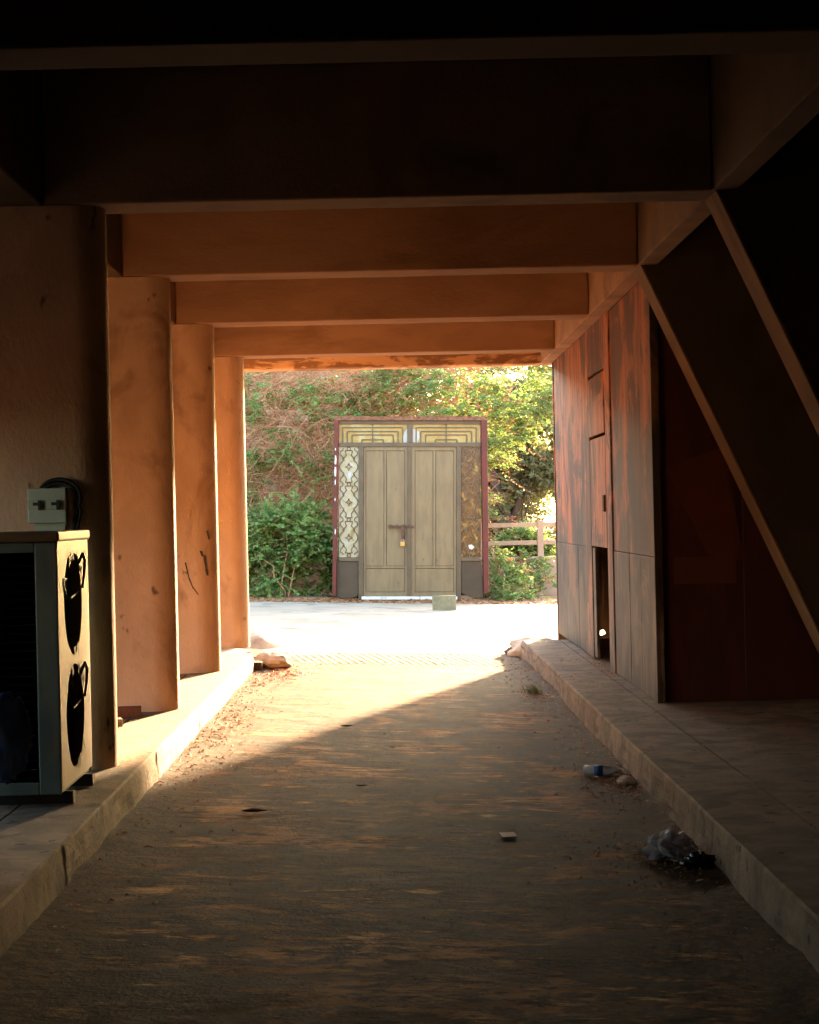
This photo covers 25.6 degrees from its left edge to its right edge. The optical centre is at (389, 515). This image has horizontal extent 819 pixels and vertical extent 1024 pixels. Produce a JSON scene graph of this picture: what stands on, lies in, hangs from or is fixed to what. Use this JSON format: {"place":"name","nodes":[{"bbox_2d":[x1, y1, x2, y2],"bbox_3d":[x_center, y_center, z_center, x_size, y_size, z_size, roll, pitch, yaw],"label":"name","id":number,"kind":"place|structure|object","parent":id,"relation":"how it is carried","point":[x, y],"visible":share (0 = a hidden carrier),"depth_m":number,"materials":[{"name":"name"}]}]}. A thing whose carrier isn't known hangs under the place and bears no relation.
{"place":"outdoors","nodes":[
{"label":"outdoors","id":0,"kind":"place"},
{"bbox_2d":[0,653,253,956],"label":"pavement","id":1,"kind":"structure","parent":0,"point":[47,851],"depth_m":8.74,"materials":[{"name":"concrete"}]},
{"bbox_2d":[0,530,94,804],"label":"air conditioner","id":2,"kind":"object","parent":1,"relation":"on","point":[44,641],"visible":0.97,"depth_m":8.80,"materials":[{"name":"metal"}]},
{"bbox_2d":[0,690,33,784],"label":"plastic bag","id":3,"kind":"object","parent":2,"relation":"hanging from","point":[16,730],"visible":1,"depth_m":8.44,"materials":[{"name":"black plastic"}]},
{"bbox_2d":[117,717,122,726],"bbox_3d":[-1.849,1.383,12.050,0.120,0.050,0.140,-1,0,-14],"label":"brick","id":4,"kind":"object","parent":1,"relation":"on","point":[120,721],"visible":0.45,"depth_m":11.99,"materials":[{"name":"brick"}]},
{"bbox_2d":[117,706,140,717],"bbox_3d":[-1.830,1.370,12.550,0.200,0.075,0.100,-1,0,-7],"label":"brick","id":5,"kind":"object","parent":1,"relation":"on","point":[128,711],"visible":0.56,"depth_m":12.50,"materials":[{"name":"red brick"}]},
{"bbox_2d":[221,647,249,653],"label":"broken slab","id":6,"kind":"structure","parent":1,"relation":"on","point":[225,650],"depth_m":18.98,"materials":[{"name":"beige concrete"}]},
{"bbox_2d":[244,370,556,603],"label":"ground","id":7,"kind":"structure","parent":0,"point":[300,580],"depth_m":39.00,"materials":[{"name":"brown soil"}]},
{"bbox_2d":[247,510,262,587],"bbox_3d":[-4.345,0.900,35.330,4.037,2.494,2.123,-1,0,0],"label":"green bush","id":8,"kind":"object","parent":7,"relation":"on","point":[250,585],"visible":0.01,"depth_m":35.20,"materials":[{"name":"green plant"}]},
{"bbox_2d":[247,485,358,598],"bbox_3d":[-1.633,0.736,35.047,3.497,2.656,1.951,-1,0,0],"label":"green bush","id":9,"kind":"object","parent":7,"relation":"on","point":[306,547],"visible":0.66,"depth_m":34.76,"materials":[{"name":"green plant"}]},
{"bbox_2d":[244,368,446,574],"bbox_3d":[-1.195,-1.104,36.539,4.940,4.677,2.086,-1,0,0],"label":"climbing shrub","id":10,"kind":"object","parent":7,"relation":"on","point":[288,453],"visible":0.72,"depth_m":36.28,"materials":[{"name":"green plant"}]},
{"bbox_2d":[244,366,535,587],"bbox_3d":[-1.081,-1.118,37.198,8.180,6.936,4.432,-1,0,0],"label":"dry thicket","id":11,"kind":"object","parent":7,"relation":"on","point":[277,414],"visible":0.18,"depth_m":36.65,"materials":[{"name":"brown plant"}]},
{"bbox_2d":[249,594,556,603],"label":"leaf litter","id":12,"kind":"object","parent":7,"relation":"on","point":[326,599],"visible":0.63,"depth_m":33.43,"materials":[{"name":"brown plant"}]},
{"bbox_2d":[332,416,488,599],"bbox_3d":[0.389,-0.137,33.748,2.927,3.424,0.205,0,0,0],"label":"doorway","id":13,"kind":"structure","parent":7,"relation":"on","point":[410,496],"depth_m":33.74,"materials":[{"name":"red paint"}]},
{"bbox_2d":[339,447,358,556],"bbox_3d":[-0.766,-0.244,33.745,0.364,2.066,0.033,0,0,0],"label":"side window","id":14,"kind":"structure","parent":13,"relation":"in","point":[348,456],"depth_m":33.75,"materials":[{"name":"beige glass"}]},
{"bbox_2d":[339,424,406,442],"bbox_3d":[-0.311,-1.531,33.745,1.274,0.345,0.034,0,0,0],"label":"transom window","id":15,"kind":"structure","parent":13,"relation":"in","point":[348,433],"depth_m":33.75,"materials":[{"name":"yellow glass"}]},
{"bbox_2d":[363,447,406,595],"bbox_3d":[-0.068,0.118,33.754,0.848,2.789,0.052,0,0,0],"label":"door leaf","id":16,"kind":"structure","parent":13,"relation":"in","point":[384,468],"depth_m":33.74,"materials":[{"name":"brown paint"}]},
{"bbox_2d":[411,447,455,595],"bbox_3d":[0.816,0.118,33.754,0.859,2.789,0.052,0,0,0],"label":"door leaf","id":17,"kind":"structure","parent":13,"relation":"in","point":[433,469],"depth_m":33.74,"materials":[{"name":"brown paint"}]},
{"bbox_2d":[413,424,479,442],"bbox_3d":[1.063,-1.531,33.745,1.268,0.345,0.034,0,0,0],"label":"transom window","id":18,"kind":"structure","parent":13,"relation":"in","point":[422,433],"depth_m":33.75,"materials":[{"name":"yellow glass"}]},
{"bbox_2d":[461,447,480,556],"bbox_3d":[1.518,-0.244,33.745,0.366,2.066,0.033,0,0,0],"label":"side window","id":19,"kind":"structure","parent":13,"relation":"in","point":[470,456],"depth_m":33.75,"materials":[{"name":"orange glass"}]},
{"bbox_2d":[360,365,552,594],"bbox_3d":[1.691,-0.951,35.667,4.497,5.243,2.088,-1,0,0],"label":"overhanging tree","id":20,"kind":"object","parent":7,"relation":"on","point":[518,420],"visible":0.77,"depth_m":35.38,"materials":[{"name":"green plant"}]},
{"bbox_2d":[410,366,542,421],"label":"bank tree","id":21,"kind":"object","parent":7,"relation":"on","point":[516,368],"visible":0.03,"depth_m":48.31,"materials":[{"name":"green plant"}]},
{"bbox_2d":[407,366,554,540],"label":"leaning tree","id":22,"kind":"object","parent":7,"relation":"on","point":[535,476],"visible":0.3,"depth_m":42.94,"materials":[{"name":"green plant"}]},
{"bbox_2d":[472,542,556,600],"bbox_3d":[2.538,1.150,35.511,1.968,1.352,3.461,-1,0,12],"label":"shrub","id":23,"kind":"object","parent":7,"relation":"on","point":[520,576],"visible":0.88,"depth_m":35.15,"materials":[{"name":"green plant"}]},
{"bbox_2d":[481,518,555,556],"bbox_3d":[2.722,0.825,38.319,3.448,1.666,1.691,-1,0,0],"label":"green hedge","id":24,"kind":"object","parent":7,"relation":"on","point":[525,533],"visible":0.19,"depth_m":38.02,"materials":[{"name":"green plant"}]},
{"bbox_2d":[481,521,556,594],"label":"rail fence","id":25,"kind":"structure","parent":7,"relation":"on","point":[539,542],"depth_m":37.23,"materials":[{"name":"wood"}]},
{"bbox_2d":[514,437,555,550],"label":"hedge","id":26,"kind":"object","parent":7,"relation":"on","point":[550,527],"visible":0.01,"depth_m":52.71,"materials":[{"name":"green plant"}]},
{"bbox_2d":[0,648,818,1023],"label":"lane","id":27,"kind":"structure","parent":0,"point":[338,878],"depth_m":7.67,"materials":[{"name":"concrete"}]},
{"bbox_2d":[241,808,265,811],"bbox_3d":[-0.726,1.574,9.619,0.123,0.017,0.077,-1,0,30],"label":"fallen leaf","id":28,"kind":"object","parent":27,"relation":"on","point":[253,810],"visible":1,"depth_m":9.62,"materials":[{"name":"brown plant"}]},
{"bbox_2d":[253,658,263,670],"bbox_3d":[-1.460,1.528,18.548,0.315,0.090,0.586,5,1,-11],"label":"broken slab","id":29,"kind":"object","parent":27,"relation":"on","point":[258,664],"depth_m":18.36,"materials":[{"name":"concrete"}]},
{"bbox_2d":[255,651,291,668],"bbox_3d":[-1.227,1.532,18.853,0.398,0.214,0.650,-1,0,-17],"label":"rubble rock","id":30,"kind":"object","parent":27,"relation":"on","point":[274,659],"visible":0.67,"depth_m":18.63,"materials":[{"name":"brown stone"}]},
{"bbox_2d":[288,652,502,664],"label":"ribbed paving","id":31,"kind":"structure","parent":27,"relation":"on","point":[327,658],"depth_m":19.97,"materials":[{"name":"beige concrete"}]},
{"bbox_2d":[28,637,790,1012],"bbox_3d":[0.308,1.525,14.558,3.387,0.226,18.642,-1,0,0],"label":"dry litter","id":32,"kind":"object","parent":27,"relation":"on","point":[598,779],"visible":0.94,"depth_m":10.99,"materials":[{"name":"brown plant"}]},
{"bbox_2d":[499,832,516,836],"bbox_3d":[0.590,1.588,8.980,0.076,0.004,0.135,-1,0,-4],"label":"paper scrap","id":33,"kind":"object","parent":27,"relation":"on","point":[508,834],"visible":1,"depth_m":8.97,"materials":[{"name":"beige paper"}]},
{"bbox_2d":[520,683,542,694],"bbox_3d":[1.284,1.545,16.136,0.236,0.107,0.232,-1,0,19],"label":"grass tuft","id":34,"kind":"object","parent":27,"relation":"on","point":[531,691],"visible":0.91,"depth_m":16.13,"materials":[{"name":"green plant"}]},
{"bbox_2d":[583,765,620,775],"bbox_3d":[1.306,1.569,11.086,0.233,0.069,0.069,-1,0,7],"label":"plastic bottle","id":35,"kind":"object","parent":27,"relation":"on","point":[595,770],"visible":0.99,"depth_m":11.06,"materials":[{"name":"blue"}]},
{"bbox_2d":[616,775,636,784],"bbox_3d":[1.411,1.580,10.749,0.120,0.065,0.081,-1,0,0],"label":"rock","id":36,"kind":"object","parent":27,"relation":"on","point":[628,779],"visible":1,"depth_m":10.73,"materials":[{"name":"beige stone"}]},
{"bbox_2d":[641,828,695,861],"bbox_3d":[1.298,1.546,8.424,0.264,0.179,0.205,-1,0,0],"label":"plastic bag","id":37,"kind":"object","parent":27,"relation":"on","point":[671,843],"visible":0.82,"depth_m":8.36,"materials":[{"name":"grey plastic"}]},
{"bbox_2d":[680,851,716,869],"bbox_3d":[1.390,1.561,8.119,0.166,0.093,0.112,-1,0,0],"label":"plastic bag","id":38,"kind":"object","parent":27,"relation":"on","point":[703,860],"visible":0.98,"depth_m":8.09,"materials":[{"name":"black plastic"}]},
{"bbox_2d":[249,602,604,654],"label":"street","id":39,"kind":"structure","parent":0,"point":[315,628],"depth_m":26.21,"materials":[{"name":"grey concrete"}]},
{"bbox_2d":[239,626,290,649],"bbox_3d":[-1.669,1.615,22.512,0.944,0.434,2.583,-1,0,0],"label":"earth mound","id":40,"kind":"object","parent":39,"relation":"on","point":[262,637],"visible":0.34,"depth_m":21.86,"materials":[{"name":"brown soil"}]},
{"bbox_2d":[432,595,455,610],"bbox_3d":[0.918,1.486,30.500,0.400,0.255,0.100,-1,0,0],"label":"concrete block","id":41,"kind":"object","parent":39,"relation":"on","point":[445,602],"depth_m":30.45,"materials":[{"name":"grey concrete"}]},
{"bbox_2d":[507,636,550,656],"bbox_3d":[1.693,1.560,20.748,0.712,0.345,1.278,-1,0,0],"label":"rock","id":42,"kind":"object","parent":39,"relation":"on","point":[515,645],"visible":0.3,"depth_m":20.58,"materials":[{"name":"beige stone"}]},
{"bbox_2d":[415,368,554,514],"label":"sky","id":43,"kind":"structure","parent":0,"point":[550,507],"materials":[{"name":"white"}]},
{"bbox_2d":[527,514,554,538],"bbox_3d":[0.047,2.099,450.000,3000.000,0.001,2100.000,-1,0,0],"label":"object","id":44,"kind":"structure","parent":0,"point":[551,518],"depth_m":507.40,"materials":[{"name":"white soil"}]},
{"bbox_2d":[520,638,745,695],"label":"pavement","id":45,"kind":"structure","parent":0,"point":[541,657],"depth_m":17.89,"materials":[{"name":"concrete"}]},
{"bbox_2d":[552,282,818,702],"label":"board booth","id":46,"kind":"object","parent":45,"relation":"on","point":[671,583],"visible":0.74,"depth_m":13.40,"materials":[{"name":"wood"}]},
{"bbox_2d":[590,435,607,547],"bbox_3d":[1.955,-0.214,16.880,0.048,1.020,1.240,-1,0,0],"label":"door","id":47,"kind":"structure","parent":46,"relation":"in","point":[597,452],"depth_m":16.83,"materials":[{"name":"wood"}]},
{"bbox_2d":[560,672,818,972],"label":"pavement","id":48,"kind":"structure","parent":0,"point":[732,787],"depth_m":9.76,"materials":[{"name":"concrete"}]},
{"bbox_2d":[0,0,818,769],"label":"passage building","id":49,"kind":"structure","parent":48,"relation":"on","point":[204,204],"depth_m":9.92,"materials":[{"name":"paint"}]},
{"bbox_2d":[27,488,67,530],"bbox_3d":[-1.871,-0.028,9.870,0.210,0.240,0.087,-1,0,0],"label":"switch box","id":50,"kind":"object","parent":49,"relation":"attached to","point":[47,508],"visible":0.98,"depth_m":9.85,"materials":[{"name":"grey plastic"}]},
{"bbox_2d":[39,477,82,529],"bbox_3d":[-1.802,-0.008,9.893,0.236,0.400,0.028,-1,0,0],"label":"power cable","id":51,"kind":"object","parent":50,"relation":"attached to","point":[72,486],"visible":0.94,"depth_m":9.88,"materials":[{"name":"black plastic"}]}
]}

